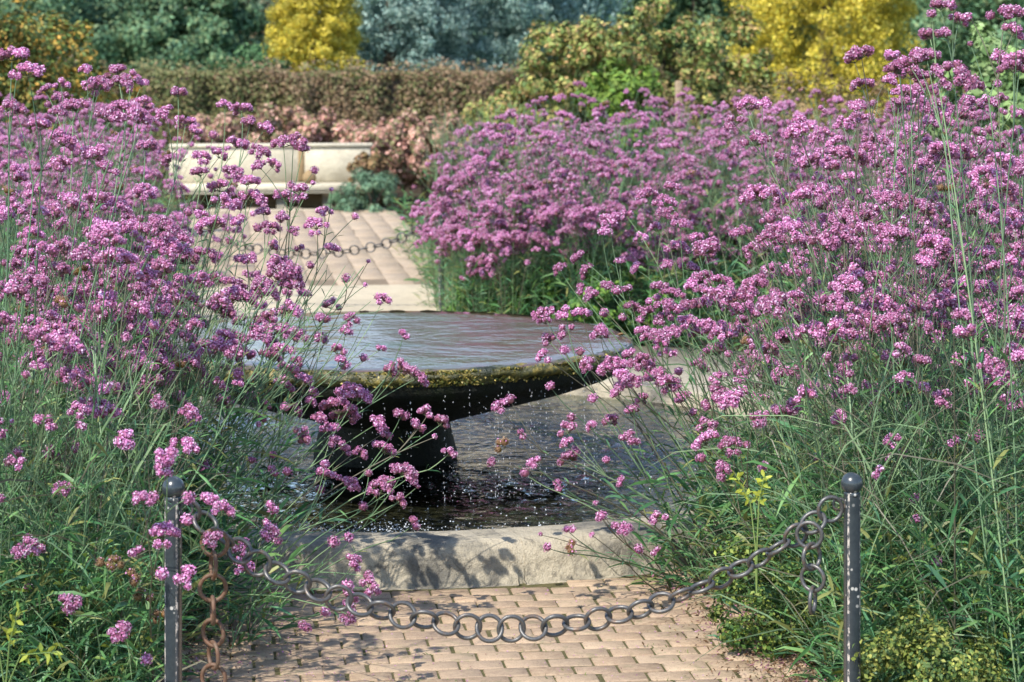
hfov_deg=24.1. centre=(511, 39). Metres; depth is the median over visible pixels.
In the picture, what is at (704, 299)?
verbena plant
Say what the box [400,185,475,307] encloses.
verbena plant
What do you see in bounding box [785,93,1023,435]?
verbena plant
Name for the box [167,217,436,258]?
barrier chain
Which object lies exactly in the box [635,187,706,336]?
verbena plant
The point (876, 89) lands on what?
dry perennial
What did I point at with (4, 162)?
verbena plant
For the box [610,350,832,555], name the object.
verbena plant
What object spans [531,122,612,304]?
verbena plant
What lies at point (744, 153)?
verbena plant
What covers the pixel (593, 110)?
verbena plant
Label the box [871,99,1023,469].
verbena plant
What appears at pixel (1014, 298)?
verbena plant
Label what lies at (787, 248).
verbena plant
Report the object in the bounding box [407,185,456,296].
verbena plant
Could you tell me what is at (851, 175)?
verbena plant
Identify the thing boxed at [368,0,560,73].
blue conifer
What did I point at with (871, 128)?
verbena plant
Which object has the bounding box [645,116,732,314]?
verbena plant
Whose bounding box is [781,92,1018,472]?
verbena plant
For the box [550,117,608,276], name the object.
verbena plant
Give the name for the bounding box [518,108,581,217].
verbena plant
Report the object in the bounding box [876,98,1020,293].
verbena plant
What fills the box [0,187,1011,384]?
bed foliage
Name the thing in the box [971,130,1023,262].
verbena plant
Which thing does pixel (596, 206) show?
verbena plant
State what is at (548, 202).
verbena plant
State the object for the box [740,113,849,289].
verbena plant
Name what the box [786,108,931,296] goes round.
verbena plant
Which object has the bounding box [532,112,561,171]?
verbena plant
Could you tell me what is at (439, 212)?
verbena plant
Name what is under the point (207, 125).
coppery shrub
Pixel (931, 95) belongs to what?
dry perennial
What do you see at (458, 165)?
verbena plant
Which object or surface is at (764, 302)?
verbena plant
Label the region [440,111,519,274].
verbena plant
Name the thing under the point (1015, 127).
verbena plant
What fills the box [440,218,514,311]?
verbena plant
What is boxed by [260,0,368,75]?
golden conifer
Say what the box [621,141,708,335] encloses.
verbena plant
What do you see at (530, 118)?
verbena plant
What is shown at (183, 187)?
verbena plant
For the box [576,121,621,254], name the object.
verbena plant
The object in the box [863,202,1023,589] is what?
verbena plant
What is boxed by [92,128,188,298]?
verbena plant
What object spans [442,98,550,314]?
verbena plant
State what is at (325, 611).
verbena plant
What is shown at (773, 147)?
verbena plant
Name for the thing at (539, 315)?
verbena plant
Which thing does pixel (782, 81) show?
dry perennial
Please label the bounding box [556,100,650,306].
verbena plant
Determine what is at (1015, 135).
verbena plant
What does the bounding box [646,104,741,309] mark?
verbena plant
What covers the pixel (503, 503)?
pool floor
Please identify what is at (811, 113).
verbena plant
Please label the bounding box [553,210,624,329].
verbena plant
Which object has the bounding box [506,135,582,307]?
verbena plant
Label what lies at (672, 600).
barrier chain
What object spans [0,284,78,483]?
verbena plant
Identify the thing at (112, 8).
dark tree
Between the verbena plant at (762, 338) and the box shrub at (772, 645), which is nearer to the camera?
the box shrub at (772, 645)
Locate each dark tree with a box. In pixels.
[0,0,136,70]
[82,0,150,67]
[120,0,270,71]
[237,0,323,53]
[547,0,681,70]
[593,0,758,71]
[718,1,861,104]
[813,0,974,97]
[899,0,1023,73]
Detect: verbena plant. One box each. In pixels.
[0,45,154,681]
[0,92,47,226]
[0,102,122,314]
[0,105,133,388]
[0,114,27,222]
[0,114,38,250]
[0,115,84,338]
[0,117,65,334]
[0,133,105,334]
[0,134,52,248]
[0,137,82,341]
[0,145,44,305]
[0,150,189,553]
[0,156,194,467]
[0,159,125,377]
[0,159,131,362]
[0,183,234,485]
[0,191,222,667]
[0,196,127,442]
[0,219,322,681]
[0,223,237,532]
[0,239,71,675]
[0,259,168,490]
[0,273,159,681]
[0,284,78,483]
[0,321,164,680]
[1,137,73,307]
[2,112,94,253]
[4,63,154,482]
[9,254,305,586]
[13,165,262,438]
[16,90,91,200]
[17,159,167,381]
[21,160,226,591]
[22,235,325,651]
[26,278,200,553]
[27,189,239,471]
[28,98,104,215]
[32,107,109,254]
[37,446,235,681]
[42,123,123,234]
[44,121,143,364]
[44,176,193,368]
[49,275,289,507]
[57,372,328,618]
[58,114,140,192]
[60,123,154,244]
[62,143,142,267]
[67,192,344,569]
[68,103,154,247]
[68,120,231,381]
[82,266,381,590]
[91,292,429,609]
[92,104,168,220]
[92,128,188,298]
[98,109,190,300]
[98,254,310,630]
[100,484,380,643]
[104,123,216,255]
[106,97,174,242]
[107,139,188,299]
[110,136,256,371]
[115,165,314,591]
[116,215,302,576]
[127,86,281,554]
[134,381,457,629]
[142,322,313,566]
[152,459,420,652]
[180,251,341,576]
[208,132,370,530]
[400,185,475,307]
[402,110,492,279]
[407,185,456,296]
[409,200,476,310]
[413,206,477,310]
[415,99,486,256]
[415,189,464,302]
[416,123,502,303]
[420,175,489,311]
[424,201,494,309]
[429,196,497,311]
[432,114,519,196]
[433,116,509,306]
[437,103,534,208]
[438,203,513,313]
[439,163,523,310]
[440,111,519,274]
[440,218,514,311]
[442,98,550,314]
[446,167,516,313]
[448,151,532,291]
[452,170,535,313]
[453,182,510,275]
[454,156,541,252]
[460,94,545,191]
[470,192,551,313]
[473,102,587,311]
[480,188,553,314]
[483,175,555,314]
[486,393,755,600]
[493,128,618,306]
[496,199,558,314]
[499,171,562,295]
[499,178,580,316]
[501,93,601,309]
[501,134,620,306]
[505,99,589,276]
[505,109,591,253]
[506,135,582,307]
[508,118,596,297]
[509,137,577,270]
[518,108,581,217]
[518,131,622,304]
[519,173,604,322]
[519,366,816,596]
[526,95,645,306]
[526,138,642,322]
[529,136,631,329]
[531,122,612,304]
[531,151,594,296]
[531,304,781,591]
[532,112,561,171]
[542,156,636,323]
[546,118,648,326]
[547,193,600,318]
[548,81,617,194]
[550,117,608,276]
[552,181,786,508]
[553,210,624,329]
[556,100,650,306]
[561,181,652,341]
[564,120,656,255]
[572,110,662,309]
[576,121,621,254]
[576,280,793,564]
[579,318,839,581]
[591,118,654,252]
[594,204,671,315]
[604,105,741,295]
[604,140,738,347]
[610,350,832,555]
[611,88,695,244]
[613,110,705,298]
[620,213,683,339]
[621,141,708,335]
[622,119,691,226]
[625,87,712,233]
[629,91,718,243]
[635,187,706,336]
[642,306,837,506]
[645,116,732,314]
[646,88,732,270]
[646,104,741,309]
[652,129,738,339]
[657,111,740,264]
[661,101,806,350]
[663,203,718,341]
[667,160,781,342]
[676,115,742,233]
[676,247,879,444]
[678,191,766,334]
[679,235,852,606]
[686,101,766,275]
[686,268,851,525]
[690,127,802,337]
[690,379,882,667]
[691,182,996,681]
[696,194,765,319]
[700,87,794,223]
[700,130,795,330]
[701,90,805,316]
[709,83,948,501]
[713,102,795,301]
[721,198,788,323]
[723,45,1020,665]
[725,107,789,254]
[730,128,799,282]
[731,112,799,226]
[734,137,791,259]
[739,69,1001,640]
[739,148,828,329]
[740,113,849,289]
[741,216,980,626]
[747,132,1009,551]
[748,106,879,346]
[748,123,824,290]
[754,235,914,513]
[755,94,845,212]
[757,277,935,410]
[763,112,823,233]
[765,139,867,344]
[766,172,987,485]
[775,87,892,320]
[780,155,967,445]
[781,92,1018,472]
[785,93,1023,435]
[785,256,990,403]
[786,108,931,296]
[792,125,890,284]
[793,108,886,311]
[798,182,1018,429]
[809,125,893,290]
[812,186,977,527]
[813,97,919,211]
[817,186,1023,681]
[822,101,900,199]
[823,107,900,257]
[823,217,933,300]
[827,114,920,216]
[833,248,1023,667]
[847,131,1021,299]
[848,104,926,258]
[851,105,921,244]
[853,130,1000,260]
[855,285,1023,616]
[857,114,1020,412]
[861,359,1019,670]
[862,96,938,196]
[862,117,964,213]
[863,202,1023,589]
[864,142,1023,420]
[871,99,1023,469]
[875,133,991,294]
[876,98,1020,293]
[886,110,926,184]
[887,232,973,310]
[888,112,1018,277]
[889,0,1023,681]
[892,103,1013,286]
[896,123,1023,496]
[897,91,963,188]
[905,111,1005,236]
[907,151,1007,288]
[915,151,1023,426]
[916,185,1023,430]
[920,109,1019,276]
[921,274,1023,491]
[946,131,1023,277]
[947,127,1016,278]
[949,303,1023,634]
[951,126,1023,339]
[967,208,1023,536]
[970,108,1023,240]
[970,262,1022,304]
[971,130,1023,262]
[974,213,1010,360]
[975,191,1020,271]
[983,198,1023,428]
[992,125,1023,212]
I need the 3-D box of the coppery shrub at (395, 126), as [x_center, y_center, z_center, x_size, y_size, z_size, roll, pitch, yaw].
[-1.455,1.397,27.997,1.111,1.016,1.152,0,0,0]
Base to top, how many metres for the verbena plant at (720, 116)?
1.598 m
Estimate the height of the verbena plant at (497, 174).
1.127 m
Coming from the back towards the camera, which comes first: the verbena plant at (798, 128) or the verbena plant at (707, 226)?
the verbena plant at (707, 226)
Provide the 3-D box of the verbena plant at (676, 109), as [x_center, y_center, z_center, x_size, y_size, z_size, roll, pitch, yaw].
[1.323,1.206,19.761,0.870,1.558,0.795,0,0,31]
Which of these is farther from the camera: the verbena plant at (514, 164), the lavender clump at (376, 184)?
the lavender clump at (376, 184)
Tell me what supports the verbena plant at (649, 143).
on the bed soil
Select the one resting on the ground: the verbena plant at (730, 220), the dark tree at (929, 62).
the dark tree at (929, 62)
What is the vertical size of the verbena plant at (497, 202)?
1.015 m
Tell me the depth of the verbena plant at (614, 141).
16.35 m
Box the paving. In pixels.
[9,284,860,410]
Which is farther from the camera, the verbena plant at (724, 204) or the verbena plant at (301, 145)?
the verbena plant at (724, 204)
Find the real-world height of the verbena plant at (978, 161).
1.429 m
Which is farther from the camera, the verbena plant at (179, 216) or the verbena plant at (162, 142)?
the verbena plant at (162, 142)
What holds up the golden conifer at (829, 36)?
on the ground
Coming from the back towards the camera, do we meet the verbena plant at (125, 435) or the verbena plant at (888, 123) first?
the verbena plant at (888, 123)
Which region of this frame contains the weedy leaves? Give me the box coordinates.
[0,435,1023,681]
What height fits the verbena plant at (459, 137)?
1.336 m
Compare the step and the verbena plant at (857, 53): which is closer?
the verbena plant at (857, 53)
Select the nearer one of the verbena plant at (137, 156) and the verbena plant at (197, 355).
the verbena plant at (197, 355)
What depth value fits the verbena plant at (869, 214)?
7.67 m
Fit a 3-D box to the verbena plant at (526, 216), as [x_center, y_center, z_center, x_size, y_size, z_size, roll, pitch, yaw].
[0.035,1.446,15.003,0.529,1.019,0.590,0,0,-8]
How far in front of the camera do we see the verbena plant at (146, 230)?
7.82 m
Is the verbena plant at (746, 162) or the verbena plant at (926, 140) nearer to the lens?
the verbena plant at (926, 140)
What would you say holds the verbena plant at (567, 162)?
on the bed soil
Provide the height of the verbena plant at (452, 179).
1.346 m
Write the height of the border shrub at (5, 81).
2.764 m
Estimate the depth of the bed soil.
26.85 m
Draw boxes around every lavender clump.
[324,190,348,210]
[337,166,399,212]
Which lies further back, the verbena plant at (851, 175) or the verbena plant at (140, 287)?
the verbena plant at (851, 175)
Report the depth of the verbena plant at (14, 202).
8.24 m
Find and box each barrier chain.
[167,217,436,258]
[179,495,843,642]
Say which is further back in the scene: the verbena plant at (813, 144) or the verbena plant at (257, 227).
the verbena plant at (813, 144)
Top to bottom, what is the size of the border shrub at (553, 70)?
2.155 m
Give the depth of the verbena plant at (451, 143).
18.66 m
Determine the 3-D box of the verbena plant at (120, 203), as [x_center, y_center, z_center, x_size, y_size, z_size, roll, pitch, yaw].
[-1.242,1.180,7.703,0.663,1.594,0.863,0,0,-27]
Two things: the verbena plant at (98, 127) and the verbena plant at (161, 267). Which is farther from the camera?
the verbena plant at (98, 127)
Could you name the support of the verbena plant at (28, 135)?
on the bed soil
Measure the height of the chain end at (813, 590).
0.250 m
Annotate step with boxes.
[203,208,388,210]
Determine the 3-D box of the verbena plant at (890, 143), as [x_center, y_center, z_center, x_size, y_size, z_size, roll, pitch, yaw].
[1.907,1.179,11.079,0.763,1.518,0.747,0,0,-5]
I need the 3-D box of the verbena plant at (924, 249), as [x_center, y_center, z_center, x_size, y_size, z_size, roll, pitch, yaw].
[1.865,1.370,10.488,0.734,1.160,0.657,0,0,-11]
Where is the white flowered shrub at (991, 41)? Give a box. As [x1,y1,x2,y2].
[922,21,1023,230]
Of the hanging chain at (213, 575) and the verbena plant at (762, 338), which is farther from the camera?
the verbena plant at (762, 338)
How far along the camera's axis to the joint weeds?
7.36 m
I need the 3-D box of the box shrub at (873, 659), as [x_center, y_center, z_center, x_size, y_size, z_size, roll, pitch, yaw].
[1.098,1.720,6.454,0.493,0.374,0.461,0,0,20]
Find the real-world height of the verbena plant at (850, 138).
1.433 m
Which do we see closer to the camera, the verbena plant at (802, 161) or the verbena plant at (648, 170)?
the verbena plant at (802, 161)
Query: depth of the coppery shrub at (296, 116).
28.51 m
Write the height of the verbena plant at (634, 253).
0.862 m
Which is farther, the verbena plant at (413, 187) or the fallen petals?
the verbena plant at (413, 187)
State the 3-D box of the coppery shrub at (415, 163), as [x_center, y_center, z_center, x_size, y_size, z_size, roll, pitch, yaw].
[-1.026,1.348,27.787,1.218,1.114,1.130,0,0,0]
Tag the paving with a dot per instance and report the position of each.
(404, 297)
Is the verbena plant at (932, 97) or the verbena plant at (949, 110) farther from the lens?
the verbena plant at (932, 97)
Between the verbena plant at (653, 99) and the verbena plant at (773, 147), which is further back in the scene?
the verbena plant at (653, 99)
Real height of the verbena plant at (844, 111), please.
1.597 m
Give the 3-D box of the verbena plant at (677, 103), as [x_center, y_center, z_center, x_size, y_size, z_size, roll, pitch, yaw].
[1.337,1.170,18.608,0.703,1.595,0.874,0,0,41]
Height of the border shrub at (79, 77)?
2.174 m
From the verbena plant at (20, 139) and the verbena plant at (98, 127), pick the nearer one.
the verbena plant at (20, 139)
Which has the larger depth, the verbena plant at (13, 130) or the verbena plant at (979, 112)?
the verbena plant at (13, 130)
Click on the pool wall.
(479, 558)
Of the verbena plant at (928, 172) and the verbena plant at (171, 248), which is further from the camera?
the verbena plant at (928, 172)
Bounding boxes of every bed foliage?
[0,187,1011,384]
[0,381,1023,681]
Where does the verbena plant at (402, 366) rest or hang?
on the bed soil
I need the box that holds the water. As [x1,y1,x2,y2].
[20,394,833,531]
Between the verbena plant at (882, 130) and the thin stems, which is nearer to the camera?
the thin stems
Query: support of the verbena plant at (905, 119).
on the bed soil
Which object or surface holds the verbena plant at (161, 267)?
on the bed soil
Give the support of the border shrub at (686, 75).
on the bed soil
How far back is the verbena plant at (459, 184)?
16.08 m
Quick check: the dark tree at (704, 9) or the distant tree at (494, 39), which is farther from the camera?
the distant tree at (494, 39)
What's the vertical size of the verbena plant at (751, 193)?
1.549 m
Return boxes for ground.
[755,51,987,165]
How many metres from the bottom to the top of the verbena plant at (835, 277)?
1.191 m
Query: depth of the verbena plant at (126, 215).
8.17 m
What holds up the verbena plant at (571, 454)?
on the bed soil
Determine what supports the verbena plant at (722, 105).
on the bed soil
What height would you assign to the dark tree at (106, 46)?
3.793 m
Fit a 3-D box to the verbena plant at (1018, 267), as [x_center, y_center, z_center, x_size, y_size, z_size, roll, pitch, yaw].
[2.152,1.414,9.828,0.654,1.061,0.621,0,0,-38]
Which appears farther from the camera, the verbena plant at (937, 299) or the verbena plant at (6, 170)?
the verbena plant at (6, 170)
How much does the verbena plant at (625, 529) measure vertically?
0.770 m
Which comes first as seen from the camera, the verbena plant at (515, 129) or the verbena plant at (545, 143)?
the verbena plant at (545, 143)
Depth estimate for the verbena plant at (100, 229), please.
6.64 m
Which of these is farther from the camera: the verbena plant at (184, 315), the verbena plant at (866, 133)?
the verbena plant at (866, 133)
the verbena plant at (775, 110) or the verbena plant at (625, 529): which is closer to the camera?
the verbena plant at (625, 529)
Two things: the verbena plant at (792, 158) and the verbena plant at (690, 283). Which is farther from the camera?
the verbena plant at (792, 158)
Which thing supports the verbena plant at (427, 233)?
on the bed soil
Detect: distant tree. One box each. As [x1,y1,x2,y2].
[430,1,612,69]
[793,6,970,68]
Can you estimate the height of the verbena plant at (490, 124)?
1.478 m
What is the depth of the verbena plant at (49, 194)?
12.65 m
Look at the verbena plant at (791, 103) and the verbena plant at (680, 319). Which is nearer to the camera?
the verbena plant at (680, 319)
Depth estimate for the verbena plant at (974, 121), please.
14.51 m
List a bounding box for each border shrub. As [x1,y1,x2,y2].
[0,0,98,251]
[0,7,33,194]
[18,10,123,178]
[58,71,161,193]
[456,84,544,208]
[504,15,607,190]
[553,0,674,207]
[571,56,667,208]
[625,0,736,198]
[673,3,783,204]
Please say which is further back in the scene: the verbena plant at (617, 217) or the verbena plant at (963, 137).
the verbena plant at (963, 137)
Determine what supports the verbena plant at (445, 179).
on the bed soil
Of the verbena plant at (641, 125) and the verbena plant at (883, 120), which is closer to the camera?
the verbena plant at (883, 120)
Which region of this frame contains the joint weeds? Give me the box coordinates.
[183,576,712,680]
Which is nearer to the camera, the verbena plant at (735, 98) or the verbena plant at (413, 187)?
the verbena plant at (413, 187)
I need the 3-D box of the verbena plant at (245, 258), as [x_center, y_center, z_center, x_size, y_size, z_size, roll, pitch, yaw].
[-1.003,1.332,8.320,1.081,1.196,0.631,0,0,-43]
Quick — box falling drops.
[200,381,672,502]
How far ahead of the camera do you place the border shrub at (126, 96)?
22.49 m
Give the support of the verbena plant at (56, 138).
on the bed soil
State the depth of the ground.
78.32 m
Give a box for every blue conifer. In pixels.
[304,0,478,75]
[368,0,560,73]
[468,0,632,70]
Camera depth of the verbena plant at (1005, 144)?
9.38 m
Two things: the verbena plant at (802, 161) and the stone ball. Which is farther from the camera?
the stone ball
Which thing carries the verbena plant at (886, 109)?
on the bed soil
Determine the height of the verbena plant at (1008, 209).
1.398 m
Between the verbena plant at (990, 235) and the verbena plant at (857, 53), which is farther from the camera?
the verbena plant at (990, 235)
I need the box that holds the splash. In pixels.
[234,446,667,531]
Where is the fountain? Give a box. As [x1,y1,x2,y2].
[144,310,633,487]
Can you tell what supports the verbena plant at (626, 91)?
on the bed soil
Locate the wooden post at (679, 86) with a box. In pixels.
[675,81,682,182]
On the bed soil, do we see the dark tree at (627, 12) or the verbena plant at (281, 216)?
the verbena plant at (281, 216)
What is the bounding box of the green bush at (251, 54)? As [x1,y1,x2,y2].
[201,41,292,75]
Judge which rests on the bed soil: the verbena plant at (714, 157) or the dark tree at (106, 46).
the verbena plant at (714, 157)
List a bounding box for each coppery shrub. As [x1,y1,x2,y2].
[178,112,263,143]
[248,102,332,142]
[283,105,372,142]
[342,117,430,202]
[346,151,387,206]
[371,108,462,201]
[424,114,504,190]
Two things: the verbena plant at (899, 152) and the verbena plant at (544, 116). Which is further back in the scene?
the verbena plant at (544, 116)
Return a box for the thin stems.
[0,228,1023,681]
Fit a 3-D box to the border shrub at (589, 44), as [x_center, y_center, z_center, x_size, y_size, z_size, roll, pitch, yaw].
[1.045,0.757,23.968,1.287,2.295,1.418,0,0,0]
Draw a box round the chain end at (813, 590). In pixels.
[795,520,825,614]
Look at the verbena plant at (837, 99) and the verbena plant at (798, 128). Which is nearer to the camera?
the verbena plant at (798, 128)
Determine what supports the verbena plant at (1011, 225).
on the bed soil
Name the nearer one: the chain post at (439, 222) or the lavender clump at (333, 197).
the chain post at (439, 222)
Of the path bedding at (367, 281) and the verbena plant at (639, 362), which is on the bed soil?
the verbena plant at (639, 362)
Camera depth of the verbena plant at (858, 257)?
10.99 m
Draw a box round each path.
[140,569,823,681]
[179,207,446,286]
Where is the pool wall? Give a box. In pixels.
[4,377,843,590]
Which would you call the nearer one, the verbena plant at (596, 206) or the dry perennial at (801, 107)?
the verbena plant at (596, 206)
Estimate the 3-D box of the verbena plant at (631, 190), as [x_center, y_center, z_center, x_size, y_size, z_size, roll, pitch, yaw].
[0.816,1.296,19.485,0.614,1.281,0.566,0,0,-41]
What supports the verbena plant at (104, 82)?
on the bed soil
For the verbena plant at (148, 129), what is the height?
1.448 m
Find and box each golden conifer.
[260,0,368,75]
[723,0,928,145]
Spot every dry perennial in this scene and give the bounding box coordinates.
[634,80,765,229]
[709,66,832,210]
[771,67,895,210]
[839,65,933,201]
[889,80,965,186]
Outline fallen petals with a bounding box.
[155,574,805,681]
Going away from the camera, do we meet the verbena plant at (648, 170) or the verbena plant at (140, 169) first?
the verbena plant at (140, 169)
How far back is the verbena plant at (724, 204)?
15.35 m
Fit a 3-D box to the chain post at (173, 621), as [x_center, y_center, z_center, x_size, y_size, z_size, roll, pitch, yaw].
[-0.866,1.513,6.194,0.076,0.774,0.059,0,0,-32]
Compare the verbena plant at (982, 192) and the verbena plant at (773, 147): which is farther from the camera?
the verbena plant at (773, 147)
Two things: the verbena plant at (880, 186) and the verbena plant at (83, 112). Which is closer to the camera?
the verbena plant at (880, 186)
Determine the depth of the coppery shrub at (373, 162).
26.60 m
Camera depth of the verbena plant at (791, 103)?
18.47 m
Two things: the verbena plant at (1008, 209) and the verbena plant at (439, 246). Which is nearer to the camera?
the verbena plant at (1008, 209)
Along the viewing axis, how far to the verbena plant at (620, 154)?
15.22 m
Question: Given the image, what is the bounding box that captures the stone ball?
[302,169,315,183]
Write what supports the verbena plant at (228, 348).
on the bed soil
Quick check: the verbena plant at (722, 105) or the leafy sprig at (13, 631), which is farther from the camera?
the verbena plant at (722, 105)
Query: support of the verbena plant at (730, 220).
on the bed soil
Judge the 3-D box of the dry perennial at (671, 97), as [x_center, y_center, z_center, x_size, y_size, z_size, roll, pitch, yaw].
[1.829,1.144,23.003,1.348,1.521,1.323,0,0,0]
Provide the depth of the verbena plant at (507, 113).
17.52 m
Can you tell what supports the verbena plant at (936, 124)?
on the bed soil
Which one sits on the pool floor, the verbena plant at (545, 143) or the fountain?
the fountain
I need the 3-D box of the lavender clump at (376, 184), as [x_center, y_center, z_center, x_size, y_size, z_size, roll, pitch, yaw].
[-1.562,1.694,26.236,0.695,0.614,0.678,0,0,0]
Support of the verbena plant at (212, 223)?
on the bed soil
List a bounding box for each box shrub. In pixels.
[703,524,839,662]
[832,601,1013,681]
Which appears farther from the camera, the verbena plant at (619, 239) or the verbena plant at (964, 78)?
the verbena plant at (619, 239)
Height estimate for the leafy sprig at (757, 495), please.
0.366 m
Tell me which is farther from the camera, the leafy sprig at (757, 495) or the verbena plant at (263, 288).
the verbena plant at (263, 288)
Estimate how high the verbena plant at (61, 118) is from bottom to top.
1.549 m
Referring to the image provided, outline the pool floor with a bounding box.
[68,408,799,531]
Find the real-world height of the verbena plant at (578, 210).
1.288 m
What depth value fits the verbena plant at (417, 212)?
15.93 m
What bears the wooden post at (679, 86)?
on the bed soil
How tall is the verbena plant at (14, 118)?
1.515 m
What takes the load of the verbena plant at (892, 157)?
on the bed soil
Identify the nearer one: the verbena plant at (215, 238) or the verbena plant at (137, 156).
the verbena plant at (215, 238)
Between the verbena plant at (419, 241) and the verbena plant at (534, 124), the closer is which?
the verbena plant at (419, 241)
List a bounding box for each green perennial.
[445,269,555,314]
[506,258,682,344]
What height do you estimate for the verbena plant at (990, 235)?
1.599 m
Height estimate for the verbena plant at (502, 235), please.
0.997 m
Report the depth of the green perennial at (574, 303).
14.82 m
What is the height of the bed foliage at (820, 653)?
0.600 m
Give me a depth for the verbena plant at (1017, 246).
7.87 m
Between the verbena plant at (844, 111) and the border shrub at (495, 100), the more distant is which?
the border shrub at (495, 100)
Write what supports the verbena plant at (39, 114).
on the bed soil
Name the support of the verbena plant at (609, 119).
on the bed soil
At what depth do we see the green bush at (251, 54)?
35.74 m
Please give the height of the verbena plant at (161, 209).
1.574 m
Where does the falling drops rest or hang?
on the water
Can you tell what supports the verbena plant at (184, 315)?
on the bed soil
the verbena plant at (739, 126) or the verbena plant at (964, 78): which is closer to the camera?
the verbena plant at (964, 78)
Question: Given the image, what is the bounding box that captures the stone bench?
[167,143,372,208]
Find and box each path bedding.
[189,210,435,286]
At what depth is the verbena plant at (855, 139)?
19.07 m
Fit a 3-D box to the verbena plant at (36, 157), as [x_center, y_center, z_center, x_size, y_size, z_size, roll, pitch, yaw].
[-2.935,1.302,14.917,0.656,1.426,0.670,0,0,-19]
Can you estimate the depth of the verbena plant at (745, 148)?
19.68 m
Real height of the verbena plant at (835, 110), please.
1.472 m
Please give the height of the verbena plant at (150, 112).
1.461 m
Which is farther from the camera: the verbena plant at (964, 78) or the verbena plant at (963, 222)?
the verbena plant at (963, 222)
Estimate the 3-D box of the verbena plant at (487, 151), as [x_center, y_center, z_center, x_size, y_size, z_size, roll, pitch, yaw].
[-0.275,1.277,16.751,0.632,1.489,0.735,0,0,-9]
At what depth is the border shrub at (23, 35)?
20.86 m
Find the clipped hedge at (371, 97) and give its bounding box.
[2,55,732,184]
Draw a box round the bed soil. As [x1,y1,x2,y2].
[0,183,934,681]
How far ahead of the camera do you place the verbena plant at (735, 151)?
16.12 m
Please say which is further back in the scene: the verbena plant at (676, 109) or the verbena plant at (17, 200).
the verbena plant at (676, 109)
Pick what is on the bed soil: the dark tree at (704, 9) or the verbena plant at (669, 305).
the verbena plant at (669, 305)
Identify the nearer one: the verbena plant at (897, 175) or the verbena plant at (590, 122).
the verbena plant at (897, 175)
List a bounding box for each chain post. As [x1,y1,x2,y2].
[162,476,193,681]
[435,213,444,310]
[832,472,862,681]
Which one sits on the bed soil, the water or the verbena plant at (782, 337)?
the verbena plant at (782, 337)
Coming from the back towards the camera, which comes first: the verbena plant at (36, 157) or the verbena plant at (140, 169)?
the verbena plant at (36, 157)
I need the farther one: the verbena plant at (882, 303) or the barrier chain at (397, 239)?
the barrier chain at (397, 239)
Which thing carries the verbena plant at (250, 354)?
on the bed soil
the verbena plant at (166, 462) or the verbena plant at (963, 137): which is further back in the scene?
the verbena plant at (963, 137)
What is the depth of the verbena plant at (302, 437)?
8.01 m
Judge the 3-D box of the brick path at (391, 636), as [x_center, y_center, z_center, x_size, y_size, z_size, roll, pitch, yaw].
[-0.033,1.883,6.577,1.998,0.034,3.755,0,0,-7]
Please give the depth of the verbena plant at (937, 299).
7.31 m
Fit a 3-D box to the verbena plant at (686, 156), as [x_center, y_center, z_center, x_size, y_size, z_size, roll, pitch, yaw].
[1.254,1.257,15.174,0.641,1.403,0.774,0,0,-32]
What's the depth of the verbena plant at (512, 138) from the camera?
15.37 m
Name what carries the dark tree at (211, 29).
on the ground
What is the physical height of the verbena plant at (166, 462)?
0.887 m
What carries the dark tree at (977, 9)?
on the ground
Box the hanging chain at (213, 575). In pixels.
[197,528,229,681]
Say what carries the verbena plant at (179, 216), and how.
on the bed soil
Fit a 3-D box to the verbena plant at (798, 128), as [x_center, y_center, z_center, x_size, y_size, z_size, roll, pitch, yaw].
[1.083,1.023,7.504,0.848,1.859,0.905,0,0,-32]
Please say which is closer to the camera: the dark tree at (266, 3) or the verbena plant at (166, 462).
the verbena plant at (166, 462)
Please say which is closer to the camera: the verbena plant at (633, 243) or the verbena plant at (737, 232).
the verbena plant at (737, 232)
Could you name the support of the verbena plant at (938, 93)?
on the bed soil
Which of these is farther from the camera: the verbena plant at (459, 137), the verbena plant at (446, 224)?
the verbena plant at (459, 137)
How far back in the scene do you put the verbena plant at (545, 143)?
15.74 m
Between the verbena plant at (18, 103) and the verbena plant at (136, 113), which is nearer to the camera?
the verbena plant at (136, 113)
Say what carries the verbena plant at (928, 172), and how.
on the bed soil
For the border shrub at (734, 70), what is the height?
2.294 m
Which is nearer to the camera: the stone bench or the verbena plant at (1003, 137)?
the verbena plant at (1003, 137)
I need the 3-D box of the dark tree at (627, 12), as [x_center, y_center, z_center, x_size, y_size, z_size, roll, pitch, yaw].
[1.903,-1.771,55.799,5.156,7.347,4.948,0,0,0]
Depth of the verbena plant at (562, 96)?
16.24 m
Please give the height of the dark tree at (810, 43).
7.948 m
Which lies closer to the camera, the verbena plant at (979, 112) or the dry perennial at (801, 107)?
the verbena plant at (979, 112)
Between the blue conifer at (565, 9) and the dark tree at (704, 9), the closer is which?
the blue conifer at (565, 9)
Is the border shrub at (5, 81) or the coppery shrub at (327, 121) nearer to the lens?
the border shrub at (5, 81)
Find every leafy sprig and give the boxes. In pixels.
[0,602,62,681]
[728,469,771,592]
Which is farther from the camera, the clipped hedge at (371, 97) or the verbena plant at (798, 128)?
the clipped hedge at (371, 97)
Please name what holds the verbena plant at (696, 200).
on the bed soil
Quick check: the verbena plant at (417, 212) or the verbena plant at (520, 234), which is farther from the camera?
the verbena plant at (417, 212)

